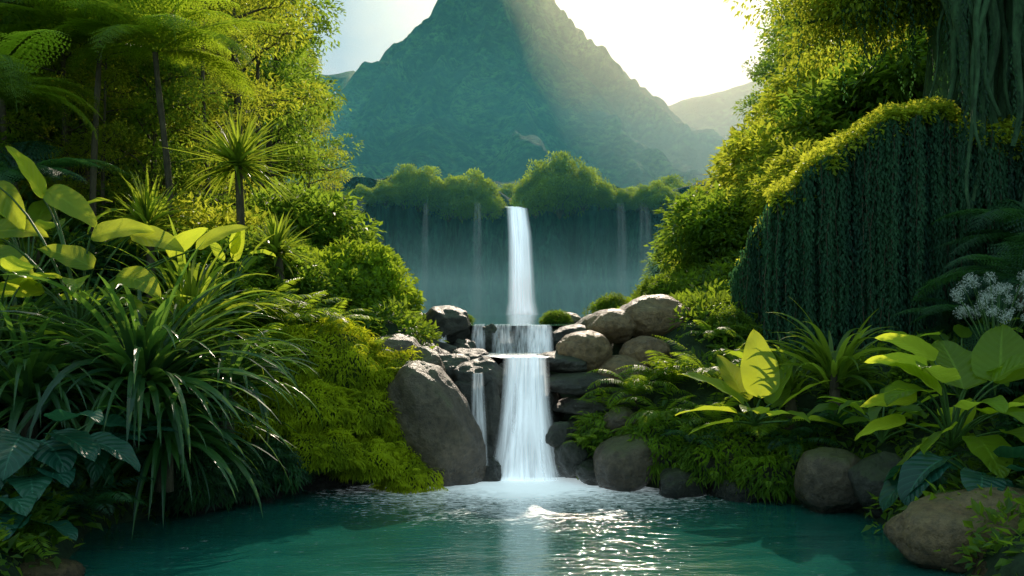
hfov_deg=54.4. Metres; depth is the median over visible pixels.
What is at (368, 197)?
tree
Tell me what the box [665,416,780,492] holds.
bush
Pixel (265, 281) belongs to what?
bush
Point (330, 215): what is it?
bush
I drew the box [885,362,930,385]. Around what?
bush
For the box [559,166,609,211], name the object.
tree
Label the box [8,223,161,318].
bush
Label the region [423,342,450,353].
boulder
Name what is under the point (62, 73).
tree
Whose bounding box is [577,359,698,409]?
fern
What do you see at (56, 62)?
tree
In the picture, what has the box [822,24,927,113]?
bush
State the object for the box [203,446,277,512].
mossy rock
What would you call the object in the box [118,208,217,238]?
bush
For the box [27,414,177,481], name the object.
broadleaf plant
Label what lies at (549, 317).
bush
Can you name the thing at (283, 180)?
bush
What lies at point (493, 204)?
tree
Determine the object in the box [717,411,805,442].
fern
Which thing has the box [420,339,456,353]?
boulder
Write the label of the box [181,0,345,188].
tree
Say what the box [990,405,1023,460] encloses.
bush
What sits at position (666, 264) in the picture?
bush
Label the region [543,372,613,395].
boulder
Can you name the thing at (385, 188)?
tree
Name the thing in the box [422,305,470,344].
boulder
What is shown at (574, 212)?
tree
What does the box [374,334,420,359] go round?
boulder
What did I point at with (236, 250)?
broadleaf plant
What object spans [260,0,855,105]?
sky
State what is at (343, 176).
tree
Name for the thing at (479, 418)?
waterfall
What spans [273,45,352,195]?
tree
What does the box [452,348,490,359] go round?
boulder
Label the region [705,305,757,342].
bush
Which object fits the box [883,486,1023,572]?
boulder
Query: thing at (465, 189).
tree
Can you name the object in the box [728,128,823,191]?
bush
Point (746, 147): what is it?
bush
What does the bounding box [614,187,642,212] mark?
tree
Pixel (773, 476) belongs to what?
bush
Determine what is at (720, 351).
fern
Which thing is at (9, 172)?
tree fern
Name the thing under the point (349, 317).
fern
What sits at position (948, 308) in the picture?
tree fern
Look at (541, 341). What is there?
waterfall
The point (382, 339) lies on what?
fern
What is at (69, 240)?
bush
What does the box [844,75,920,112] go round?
bush
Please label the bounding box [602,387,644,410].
boulder
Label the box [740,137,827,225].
bush
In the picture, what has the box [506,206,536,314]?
waterfall
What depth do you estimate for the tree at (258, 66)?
22.42 m
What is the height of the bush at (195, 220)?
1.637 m
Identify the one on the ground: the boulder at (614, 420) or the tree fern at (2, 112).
the tree fern at (2, 112)
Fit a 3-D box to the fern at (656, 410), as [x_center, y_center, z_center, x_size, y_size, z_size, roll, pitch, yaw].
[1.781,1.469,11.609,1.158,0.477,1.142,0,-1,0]
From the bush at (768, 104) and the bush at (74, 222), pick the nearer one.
the bush at (74, 222)
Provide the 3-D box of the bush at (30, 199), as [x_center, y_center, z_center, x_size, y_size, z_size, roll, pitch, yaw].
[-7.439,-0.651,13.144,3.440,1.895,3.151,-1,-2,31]
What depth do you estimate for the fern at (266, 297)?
11.77 m
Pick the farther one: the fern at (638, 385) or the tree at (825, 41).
the tree at (825, 41)
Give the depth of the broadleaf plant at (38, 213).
11.06 m
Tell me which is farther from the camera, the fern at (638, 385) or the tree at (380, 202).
the tree at (380, 202)
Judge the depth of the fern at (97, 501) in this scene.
8.31 m
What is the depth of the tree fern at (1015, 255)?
10.24 m
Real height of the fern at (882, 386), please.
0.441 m
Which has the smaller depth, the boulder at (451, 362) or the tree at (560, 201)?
the boulder at (451, 362)
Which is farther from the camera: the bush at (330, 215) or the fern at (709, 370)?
the bush at (330, 215)
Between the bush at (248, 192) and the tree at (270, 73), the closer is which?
the tree at (270, 73)
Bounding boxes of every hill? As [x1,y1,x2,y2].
[245,61,354,122]
[668,80,770,139]
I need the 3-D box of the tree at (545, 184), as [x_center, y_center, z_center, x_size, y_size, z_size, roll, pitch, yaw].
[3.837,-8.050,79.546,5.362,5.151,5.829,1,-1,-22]
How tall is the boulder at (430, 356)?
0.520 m
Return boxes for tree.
[0,0,74,194]
[0,0,116,105]
[0,0,147,225]
[0,1,178,180]
[1,0,186,194]
[47,7,159,221]
[73,39,230,211]
[113,6,260,197]
[119,0,216,121]
[125,0,278,214]
[140,0,319,204]
[164,0,279,89]
[173,0,347,165]
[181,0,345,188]
[188,3,328,182]
[196,0,334,201]
[209,2,339,184]
[226,32,363,191]
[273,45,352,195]
[311,170,363,182]
[345,184,377,206]
[367,188,393,205]
[372,179,403,205]
[383,171,421,210]
[388,162,435,211]
[400,164,450,214]
[401,170,441,211]
[420,176,467,221]
[433,177,488,222]
[445,167,502,222]
[445,174,473,187]
[461,188,500,220]
[463,186,508,219]
[498,183,517,197]
[508,177,559,218]
[509,159,573,220]
[527,168,575,213]
[528,157,589,219]
[537,150,597,217]
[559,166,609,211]
[563,169,595,213]
[570,168,616,211]
[584,186,617,210]
[609,187,633,210]
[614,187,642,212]
[624,195,644,212]
[627,185,661,211]
[634,180,672,214]
[648,186,677,209]
[650,174,700,188]
[659,191,685,210]
[723,0,1023,264]
[730,22,820,139]
[747,0,852,128]
[752,6,839,85]
[788,18,863,64]
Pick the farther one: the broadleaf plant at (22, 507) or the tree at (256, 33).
the tree at (256, 33)
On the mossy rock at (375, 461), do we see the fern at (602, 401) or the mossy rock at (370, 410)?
the mossy rock at (370, 410)
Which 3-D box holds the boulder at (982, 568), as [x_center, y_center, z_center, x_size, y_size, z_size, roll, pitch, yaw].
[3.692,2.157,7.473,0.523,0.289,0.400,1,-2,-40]
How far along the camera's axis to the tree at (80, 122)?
15.93 m
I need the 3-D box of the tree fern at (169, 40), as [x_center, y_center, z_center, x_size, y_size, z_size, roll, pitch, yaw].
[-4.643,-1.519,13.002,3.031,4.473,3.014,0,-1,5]
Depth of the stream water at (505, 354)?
13.67 m
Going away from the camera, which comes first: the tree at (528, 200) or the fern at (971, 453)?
the fern at (971, 453)
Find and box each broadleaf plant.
[0,145,249,331]
[0,197,126,302]
[0,256,109,360]
[0,409,146,501]
[0,491,93,558]
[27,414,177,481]
[145,230,276,309]
[675,329,845,434]
[716,348,805,382]
[806,384,958,442]
[854,323,1023,479]
[878,317,1022,398]
[879,446,1023,511]
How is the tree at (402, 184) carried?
on the cliff
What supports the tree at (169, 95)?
on the ground
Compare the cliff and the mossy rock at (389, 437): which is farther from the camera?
the cliff
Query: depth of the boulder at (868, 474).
9.54 m
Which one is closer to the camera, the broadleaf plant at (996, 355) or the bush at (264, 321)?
the broadleaf plant at (996, 355)
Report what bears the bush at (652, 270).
on the ground
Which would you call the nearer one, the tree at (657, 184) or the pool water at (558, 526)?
the pool water at (558, 526)
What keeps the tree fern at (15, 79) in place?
on the ground
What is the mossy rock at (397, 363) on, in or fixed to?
on the ground
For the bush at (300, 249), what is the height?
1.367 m
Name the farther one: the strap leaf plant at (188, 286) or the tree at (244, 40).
the tree at (244, 40)
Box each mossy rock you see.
[146,448,244,516]
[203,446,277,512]
[214,381,307,446]
[232,321,334,393]
[234,435,320,494]
[270,375,358,432]
[270,424,366,474]
[298,317,395,397]
[323,433,411,485]
[326,384,397,438]
[346,343,424,424]
[355,410,412,458]
[368,445,447,494]
[569,407,643,457]
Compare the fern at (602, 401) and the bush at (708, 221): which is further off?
the bush at (708, 221)
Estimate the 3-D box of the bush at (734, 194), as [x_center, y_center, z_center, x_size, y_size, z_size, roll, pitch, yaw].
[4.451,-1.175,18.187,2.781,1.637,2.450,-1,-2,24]
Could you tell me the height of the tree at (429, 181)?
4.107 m
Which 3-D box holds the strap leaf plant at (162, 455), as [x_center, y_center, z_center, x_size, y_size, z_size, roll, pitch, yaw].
[-3.264,1.631,9.505,2.495,1.524,2.704,0,-1,0]
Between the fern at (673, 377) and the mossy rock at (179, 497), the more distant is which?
the fern at (673, 377)
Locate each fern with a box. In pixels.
[0,0,244,231]
[0,29,103,144]
[0,97,6,159]
[0,140,131,297]
[0,467,59,494]
[1,495,73,560]
[29,432,133,490]
[43,476,158,516]
[45,0,283,231]
[173,432,216,457]
[206,360,262,388]
[211,273,323,327]
[216,321,318,361]
[245,291,359,325]
[287,300,381,336]
[355,337,393,352]
[563,426,603,450]
[573,416,615,447]
[576,387,643,413]
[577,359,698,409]
[609,408,695,484]
[614,395,704,435]
[615,350,719,386]
[649,335,741,385]
[654,410,730,448]
[662,392,749,435]
[677,319,745,340]
[702,342,745,360]
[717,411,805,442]
[739,421,840,461]
[782,399,873,431]
[845,377,940,417]
[893,297,1023,351]
[912,233,1023,325]
[924,380,1023,409]
[931,197,1023,256]
[952,451,1022,483]
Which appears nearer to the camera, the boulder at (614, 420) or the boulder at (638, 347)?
the boulder at (614, 420)
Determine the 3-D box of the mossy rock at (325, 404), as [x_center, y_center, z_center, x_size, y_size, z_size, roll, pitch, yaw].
[-2.289,1.315,11.228,1.224,0.709,1.019,0,-1,0]
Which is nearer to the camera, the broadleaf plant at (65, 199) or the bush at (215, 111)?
the broadleaf plant at (65, 199)
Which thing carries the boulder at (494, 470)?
in the pool water at (558, 526)
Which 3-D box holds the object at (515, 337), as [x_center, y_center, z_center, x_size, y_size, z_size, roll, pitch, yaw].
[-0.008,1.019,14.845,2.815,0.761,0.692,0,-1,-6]
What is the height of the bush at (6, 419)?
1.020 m
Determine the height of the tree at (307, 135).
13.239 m
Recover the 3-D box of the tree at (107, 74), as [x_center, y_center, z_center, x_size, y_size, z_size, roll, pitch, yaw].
[-5.923,-2.026,14.364,1.776,4.207,1.584,0,-1,19]
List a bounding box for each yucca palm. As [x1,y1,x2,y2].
[89,167,205,317]
[163,102,305,225]
[243,207,317,326]
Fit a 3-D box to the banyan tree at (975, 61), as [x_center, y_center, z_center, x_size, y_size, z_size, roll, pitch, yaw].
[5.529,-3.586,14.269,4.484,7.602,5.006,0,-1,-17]
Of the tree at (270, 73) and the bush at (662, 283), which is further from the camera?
the tree at (270, 73)
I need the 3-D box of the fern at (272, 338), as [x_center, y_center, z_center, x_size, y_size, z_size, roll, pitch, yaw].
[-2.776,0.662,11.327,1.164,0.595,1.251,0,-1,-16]
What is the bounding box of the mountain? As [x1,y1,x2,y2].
[262,0,728,191]
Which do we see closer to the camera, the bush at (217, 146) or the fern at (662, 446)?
the fern at (662, 446)
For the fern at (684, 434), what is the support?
on the ground
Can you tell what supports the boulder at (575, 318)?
in the river water at (505, 320)
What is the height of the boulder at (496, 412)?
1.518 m
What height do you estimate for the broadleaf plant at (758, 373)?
1.095 m
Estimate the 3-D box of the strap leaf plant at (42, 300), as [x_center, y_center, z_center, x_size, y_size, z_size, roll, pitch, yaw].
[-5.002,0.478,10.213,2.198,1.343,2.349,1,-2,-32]
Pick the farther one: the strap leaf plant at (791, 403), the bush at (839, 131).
the bush at (839, 131)
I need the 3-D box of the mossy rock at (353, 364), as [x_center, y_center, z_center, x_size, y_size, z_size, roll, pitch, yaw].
[-2.059,0.912,11.796,1.494,1.177,1.279,0,-1,0]
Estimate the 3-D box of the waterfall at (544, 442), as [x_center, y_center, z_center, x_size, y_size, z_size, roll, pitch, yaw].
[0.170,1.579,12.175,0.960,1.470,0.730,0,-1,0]
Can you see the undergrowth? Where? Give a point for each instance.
(704, 297)
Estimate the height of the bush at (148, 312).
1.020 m
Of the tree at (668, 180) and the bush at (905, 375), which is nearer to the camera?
the bush at (905, 375)
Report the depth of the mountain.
253.75 m
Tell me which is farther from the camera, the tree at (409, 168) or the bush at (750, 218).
the tree at (409, 168)
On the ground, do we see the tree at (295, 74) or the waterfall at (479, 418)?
the tree at (295, 74)
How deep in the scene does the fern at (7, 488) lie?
8.01 m
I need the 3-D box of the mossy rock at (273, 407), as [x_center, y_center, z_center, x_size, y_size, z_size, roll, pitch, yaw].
[-2.771,1.370,11.056,1.108,0.779,1.095,0,-1,0]
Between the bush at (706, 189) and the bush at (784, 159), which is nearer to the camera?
the bush at (784, 159)
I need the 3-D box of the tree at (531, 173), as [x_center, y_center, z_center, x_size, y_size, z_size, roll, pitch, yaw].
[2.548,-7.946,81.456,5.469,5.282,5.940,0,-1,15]
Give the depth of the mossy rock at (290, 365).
11.36 m
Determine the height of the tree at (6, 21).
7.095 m
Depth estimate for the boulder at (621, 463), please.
11.09 m
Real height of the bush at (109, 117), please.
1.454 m
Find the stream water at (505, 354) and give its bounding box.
[481,351,551,357]
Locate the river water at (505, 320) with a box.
[468,315,584,325]
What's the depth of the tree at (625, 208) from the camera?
80.46 m
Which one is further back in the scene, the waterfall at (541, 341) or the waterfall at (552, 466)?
the waterfall at (541, 341)
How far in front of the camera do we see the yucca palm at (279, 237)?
12.64 m
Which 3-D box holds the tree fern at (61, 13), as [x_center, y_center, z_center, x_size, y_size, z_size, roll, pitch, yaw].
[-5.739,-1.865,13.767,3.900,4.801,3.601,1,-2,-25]
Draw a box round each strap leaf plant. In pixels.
[0,238,317,522]
[0,281,115,361]
[0,302,173,466]
[36,380,304,534]
[58,215,305,383]
[128,298,324,450]
[720,331,862,429]
[765,299,928,417]
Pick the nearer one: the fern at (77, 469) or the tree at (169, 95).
the fern at (77, 469)
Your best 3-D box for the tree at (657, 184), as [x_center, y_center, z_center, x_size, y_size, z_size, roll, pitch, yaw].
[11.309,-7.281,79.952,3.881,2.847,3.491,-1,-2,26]
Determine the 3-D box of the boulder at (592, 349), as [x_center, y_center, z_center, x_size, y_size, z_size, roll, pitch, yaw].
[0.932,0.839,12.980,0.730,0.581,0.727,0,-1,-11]
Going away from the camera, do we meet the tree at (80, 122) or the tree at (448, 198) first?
the tree at (80, 122)
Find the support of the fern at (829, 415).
on the ground
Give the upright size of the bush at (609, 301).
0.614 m
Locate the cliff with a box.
[284,176,722,314]
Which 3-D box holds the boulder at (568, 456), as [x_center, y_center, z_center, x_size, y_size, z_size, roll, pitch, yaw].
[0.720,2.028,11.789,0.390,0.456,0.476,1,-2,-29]
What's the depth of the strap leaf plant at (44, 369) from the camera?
8.97 m
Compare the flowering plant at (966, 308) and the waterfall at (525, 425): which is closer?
the flowering plant at (966, 308)
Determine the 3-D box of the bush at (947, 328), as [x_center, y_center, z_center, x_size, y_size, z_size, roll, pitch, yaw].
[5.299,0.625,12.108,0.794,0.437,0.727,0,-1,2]
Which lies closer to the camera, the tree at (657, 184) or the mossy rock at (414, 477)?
the mossy rock at (414, 477)
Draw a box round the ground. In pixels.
[0,104,1023,575]
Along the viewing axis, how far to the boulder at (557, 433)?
11.86 m
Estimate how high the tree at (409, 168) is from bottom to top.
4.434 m
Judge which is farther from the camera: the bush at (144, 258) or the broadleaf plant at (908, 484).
the bush at (144, 258)
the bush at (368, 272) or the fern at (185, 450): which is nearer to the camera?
the fern at (185, 450)
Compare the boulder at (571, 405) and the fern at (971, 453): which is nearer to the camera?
the fern at (971, 453)
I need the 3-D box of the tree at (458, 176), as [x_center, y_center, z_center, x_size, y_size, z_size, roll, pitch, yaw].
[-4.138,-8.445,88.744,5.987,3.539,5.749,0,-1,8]
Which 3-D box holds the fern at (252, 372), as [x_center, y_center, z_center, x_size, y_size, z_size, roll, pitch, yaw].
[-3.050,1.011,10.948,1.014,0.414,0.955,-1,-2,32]
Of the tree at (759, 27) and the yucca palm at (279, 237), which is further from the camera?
the tree at (759, 27)
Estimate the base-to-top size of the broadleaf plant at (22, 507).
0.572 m
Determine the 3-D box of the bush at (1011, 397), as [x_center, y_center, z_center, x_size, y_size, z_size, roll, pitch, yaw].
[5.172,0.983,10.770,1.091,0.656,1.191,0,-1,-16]
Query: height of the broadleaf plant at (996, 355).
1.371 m
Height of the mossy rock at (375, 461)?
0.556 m
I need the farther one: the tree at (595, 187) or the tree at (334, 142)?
the tree at (595, 187)
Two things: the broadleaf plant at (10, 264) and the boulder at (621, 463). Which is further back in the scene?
the boulder at (621, 463)
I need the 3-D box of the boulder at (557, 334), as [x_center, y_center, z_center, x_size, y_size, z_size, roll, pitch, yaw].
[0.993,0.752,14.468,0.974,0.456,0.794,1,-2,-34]
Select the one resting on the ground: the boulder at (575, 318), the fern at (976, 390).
the fern at (976, 390)
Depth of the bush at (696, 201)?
18.77 m
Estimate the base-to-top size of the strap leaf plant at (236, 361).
1.670 m
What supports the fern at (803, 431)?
on the ground
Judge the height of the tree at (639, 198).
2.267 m
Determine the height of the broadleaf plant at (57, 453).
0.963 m
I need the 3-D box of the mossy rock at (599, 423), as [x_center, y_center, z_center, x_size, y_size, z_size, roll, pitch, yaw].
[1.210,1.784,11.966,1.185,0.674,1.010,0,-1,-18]
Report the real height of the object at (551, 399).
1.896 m
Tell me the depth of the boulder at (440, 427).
11.31 m
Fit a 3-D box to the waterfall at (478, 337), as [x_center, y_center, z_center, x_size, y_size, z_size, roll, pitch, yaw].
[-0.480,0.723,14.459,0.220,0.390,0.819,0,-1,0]
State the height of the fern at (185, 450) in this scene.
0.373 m
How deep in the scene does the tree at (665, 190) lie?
77.76 m
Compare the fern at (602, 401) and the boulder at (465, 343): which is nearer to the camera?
the fern at (602, 401)
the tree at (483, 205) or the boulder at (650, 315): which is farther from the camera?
the tree at (483, 205)
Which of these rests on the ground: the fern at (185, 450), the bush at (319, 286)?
the bush at (319, 286)
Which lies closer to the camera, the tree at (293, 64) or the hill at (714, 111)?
the tree at (293, 64)
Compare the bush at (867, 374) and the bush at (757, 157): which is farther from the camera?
the bush at (757, 157)
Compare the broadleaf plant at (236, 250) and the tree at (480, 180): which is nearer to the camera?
the broadleaf plant at (236, 250)
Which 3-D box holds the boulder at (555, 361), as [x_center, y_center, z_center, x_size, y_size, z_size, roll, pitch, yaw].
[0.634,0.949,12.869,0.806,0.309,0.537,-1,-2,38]
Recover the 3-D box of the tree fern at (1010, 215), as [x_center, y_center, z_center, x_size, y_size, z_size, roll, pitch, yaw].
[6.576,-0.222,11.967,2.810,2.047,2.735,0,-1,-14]
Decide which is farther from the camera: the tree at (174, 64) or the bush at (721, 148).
the bush at (721, 148)
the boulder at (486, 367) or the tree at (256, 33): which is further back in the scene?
the tree at (256, 33)
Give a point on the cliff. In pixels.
(586, 259)
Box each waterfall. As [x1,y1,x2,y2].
[473,324,483,344]
[474,373,483,438]
[496,324,510,352]
[502,355,549,480]
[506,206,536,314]
[517,324,529,351]
[529,325,550,351]
[538,356,549,480]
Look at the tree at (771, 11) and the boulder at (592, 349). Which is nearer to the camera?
the boulder at (592, 349)
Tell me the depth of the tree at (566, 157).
79.62 m
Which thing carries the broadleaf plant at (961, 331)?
on the ground
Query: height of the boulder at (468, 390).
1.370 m
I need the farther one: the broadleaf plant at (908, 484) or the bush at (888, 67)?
the bush at (888, 67)
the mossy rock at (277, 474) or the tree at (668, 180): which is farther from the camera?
the tree at (668, 180)
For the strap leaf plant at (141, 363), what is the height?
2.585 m
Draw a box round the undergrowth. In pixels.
[0,131,1023,575]
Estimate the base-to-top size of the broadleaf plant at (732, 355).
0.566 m
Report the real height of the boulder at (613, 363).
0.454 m
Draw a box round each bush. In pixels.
[0,203,98,303]
[0,294,90,366]
[0,360,72,430]
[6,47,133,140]
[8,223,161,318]
[10,180,82,205]
[22,190,82,235]
[23,75,169,144]
[54,187,157,237]
[68,311,203,392]
[102,192,274,265]
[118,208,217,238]
[119,246,261,313]
[136,224,321,312]
[157,93,254,165]
[209,112,230,170]
[209,292,292,349]
[227,150,264,194]
[247,177,387,249]
[249,178,320,195]
[257,250,353,312]
[283,237,320,258]
[304,236,426,325]
[468,314,474,322]
[539,309,573,328]
[582,291,626,315]
[630,272,692,298]
[638,252,666,285]
[644,232,667,273]
[652,180,757,266]
[652,247,678,272]
[663,189,755,262]
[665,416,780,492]
[686,177,723,205]
[688,180,766,261]
[697,104,845,195]
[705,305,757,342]
[706,120,771,193]
[714,435,826,504]
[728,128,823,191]
[739,163,793,231]
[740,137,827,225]
[743,45,861,137]
[760,68,924,144]
[814,361,877,396]
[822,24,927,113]
[828,123,851,137]
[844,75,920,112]
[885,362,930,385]
[919,322,970,343]
[946,379,1023,408]
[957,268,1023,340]
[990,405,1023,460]
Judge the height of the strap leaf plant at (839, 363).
1.435 m
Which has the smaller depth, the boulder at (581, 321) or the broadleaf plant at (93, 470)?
the broadleaf plant at (93, 470)
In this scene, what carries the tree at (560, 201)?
on the cliff
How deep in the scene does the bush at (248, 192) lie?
30.05 m
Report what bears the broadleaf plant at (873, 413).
on the ground
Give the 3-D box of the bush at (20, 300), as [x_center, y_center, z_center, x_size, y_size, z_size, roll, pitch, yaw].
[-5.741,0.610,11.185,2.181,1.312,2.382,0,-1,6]
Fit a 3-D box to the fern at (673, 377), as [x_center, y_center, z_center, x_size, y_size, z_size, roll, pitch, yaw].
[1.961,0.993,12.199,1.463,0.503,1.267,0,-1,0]
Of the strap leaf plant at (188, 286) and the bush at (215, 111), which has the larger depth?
the bush at (215, 111)
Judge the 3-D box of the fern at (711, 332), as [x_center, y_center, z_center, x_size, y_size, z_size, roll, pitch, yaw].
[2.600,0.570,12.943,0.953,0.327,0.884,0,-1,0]
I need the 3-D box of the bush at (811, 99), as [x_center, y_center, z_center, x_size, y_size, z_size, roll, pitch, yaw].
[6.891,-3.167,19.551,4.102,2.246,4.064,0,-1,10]
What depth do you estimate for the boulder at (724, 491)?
10.52 m
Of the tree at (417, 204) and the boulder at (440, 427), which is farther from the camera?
the tree at (417, 204)
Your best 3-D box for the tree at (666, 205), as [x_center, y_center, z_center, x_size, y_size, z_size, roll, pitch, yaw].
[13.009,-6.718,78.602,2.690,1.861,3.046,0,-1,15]
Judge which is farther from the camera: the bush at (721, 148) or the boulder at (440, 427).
the bush at (721, 148)
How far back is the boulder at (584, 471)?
11.46 m
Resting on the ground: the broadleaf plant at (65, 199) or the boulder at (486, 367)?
the broadleaf plant at (65, 199)
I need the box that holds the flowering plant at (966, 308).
[950,270,1023,395]
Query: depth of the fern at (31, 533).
7.49 m
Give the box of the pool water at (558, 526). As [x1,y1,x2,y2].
[69,477,966,575]
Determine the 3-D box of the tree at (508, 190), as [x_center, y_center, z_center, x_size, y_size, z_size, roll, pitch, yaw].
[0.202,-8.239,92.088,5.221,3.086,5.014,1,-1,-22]
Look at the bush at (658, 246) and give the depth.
25.66 m
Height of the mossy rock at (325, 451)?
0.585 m
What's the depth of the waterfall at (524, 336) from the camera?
14.23 m
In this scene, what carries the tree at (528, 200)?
on the cliff
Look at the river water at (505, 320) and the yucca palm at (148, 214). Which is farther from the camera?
the river water at (505, 320)
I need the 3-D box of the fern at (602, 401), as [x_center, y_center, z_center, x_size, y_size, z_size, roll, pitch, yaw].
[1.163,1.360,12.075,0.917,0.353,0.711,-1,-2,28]
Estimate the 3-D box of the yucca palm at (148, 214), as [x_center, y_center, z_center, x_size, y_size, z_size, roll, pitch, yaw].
[-4.385,-0.390,12.016,1.469,2.173,1.454,0,-1,0]
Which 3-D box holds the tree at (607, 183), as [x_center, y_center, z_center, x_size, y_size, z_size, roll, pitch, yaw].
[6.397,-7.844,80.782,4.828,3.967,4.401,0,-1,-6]
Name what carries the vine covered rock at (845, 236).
on the ground
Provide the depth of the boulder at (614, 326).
13.37 m
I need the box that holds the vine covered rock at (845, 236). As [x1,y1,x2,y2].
[728,95,1023,360]
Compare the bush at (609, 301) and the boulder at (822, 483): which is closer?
the boulder at (822, 483)
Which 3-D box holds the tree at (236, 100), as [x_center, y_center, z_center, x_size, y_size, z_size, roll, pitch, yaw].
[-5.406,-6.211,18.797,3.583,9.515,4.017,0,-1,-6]
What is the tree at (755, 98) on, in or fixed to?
on the ground
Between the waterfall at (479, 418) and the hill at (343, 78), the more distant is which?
the hill at (343, 78)
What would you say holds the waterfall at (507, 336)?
on the stream water at (505, 354)
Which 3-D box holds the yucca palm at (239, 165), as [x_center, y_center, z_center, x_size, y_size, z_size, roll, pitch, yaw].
[-3.657,-0.958,13.270,1.831,3.163,1.792,0,-1,0]
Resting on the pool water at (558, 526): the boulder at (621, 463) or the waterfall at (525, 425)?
the waterfall at (525, 425)
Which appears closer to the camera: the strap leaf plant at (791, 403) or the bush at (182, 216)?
the strap leaf plant at (791, 403)
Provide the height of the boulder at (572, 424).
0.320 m
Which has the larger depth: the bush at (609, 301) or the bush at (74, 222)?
the bush at (609, 301)
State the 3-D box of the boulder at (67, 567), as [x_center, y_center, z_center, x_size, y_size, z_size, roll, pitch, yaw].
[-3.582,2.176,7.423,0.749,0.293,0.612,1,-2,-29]
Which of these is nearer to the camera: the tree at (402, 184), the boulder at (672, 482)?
the boulder at (672, 482)
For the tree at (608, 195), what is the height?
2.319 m
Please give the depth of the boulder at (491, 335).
14.24 m
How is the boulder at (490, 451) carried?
on the boulder at (440, 427)
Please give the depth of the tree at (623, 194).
79.62 m
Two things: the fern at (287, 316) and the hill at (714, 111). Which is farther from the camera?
the hill at (714, 111)
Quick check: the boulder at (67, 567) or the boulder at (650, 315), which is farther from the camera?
the boulder at (650, 315)
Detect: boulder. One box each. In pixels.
[19,557,85,575]
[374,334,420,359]
[384,360,486,486]
[407,346,445,370]
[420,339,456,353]
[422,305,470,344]
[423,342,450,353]
[439,354,469,382]
[451,356,505,398]
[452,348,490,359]
[453,339,475,348]
[454,381,488,439]
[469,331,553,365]
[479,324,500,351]
[482,457,502,481]
[484,438,494,456]
[485,374,507,476]
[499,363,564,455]
[537,351,586,372]
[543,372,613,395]
[545,421,573,447]
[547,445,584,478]
[550,312,580,327]
[550,324,585,350]
[552,395,619,417]
[554,440,587,477]
[556,330,611,371]
[565,419,593,444]
[573,457,597,485]
[575,314,591,324]
[585,308,635,343]
[593,433,659,491]
[595,355,646,384]
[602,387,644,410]
[603,406,638,433]
[619,294,690,337]
[619,336,670,368]
[659,466,708,498]
[709,478,768,502]
[794,447,860,513]
[848,451,901,517]
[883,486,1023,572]
[972,561,987,575]

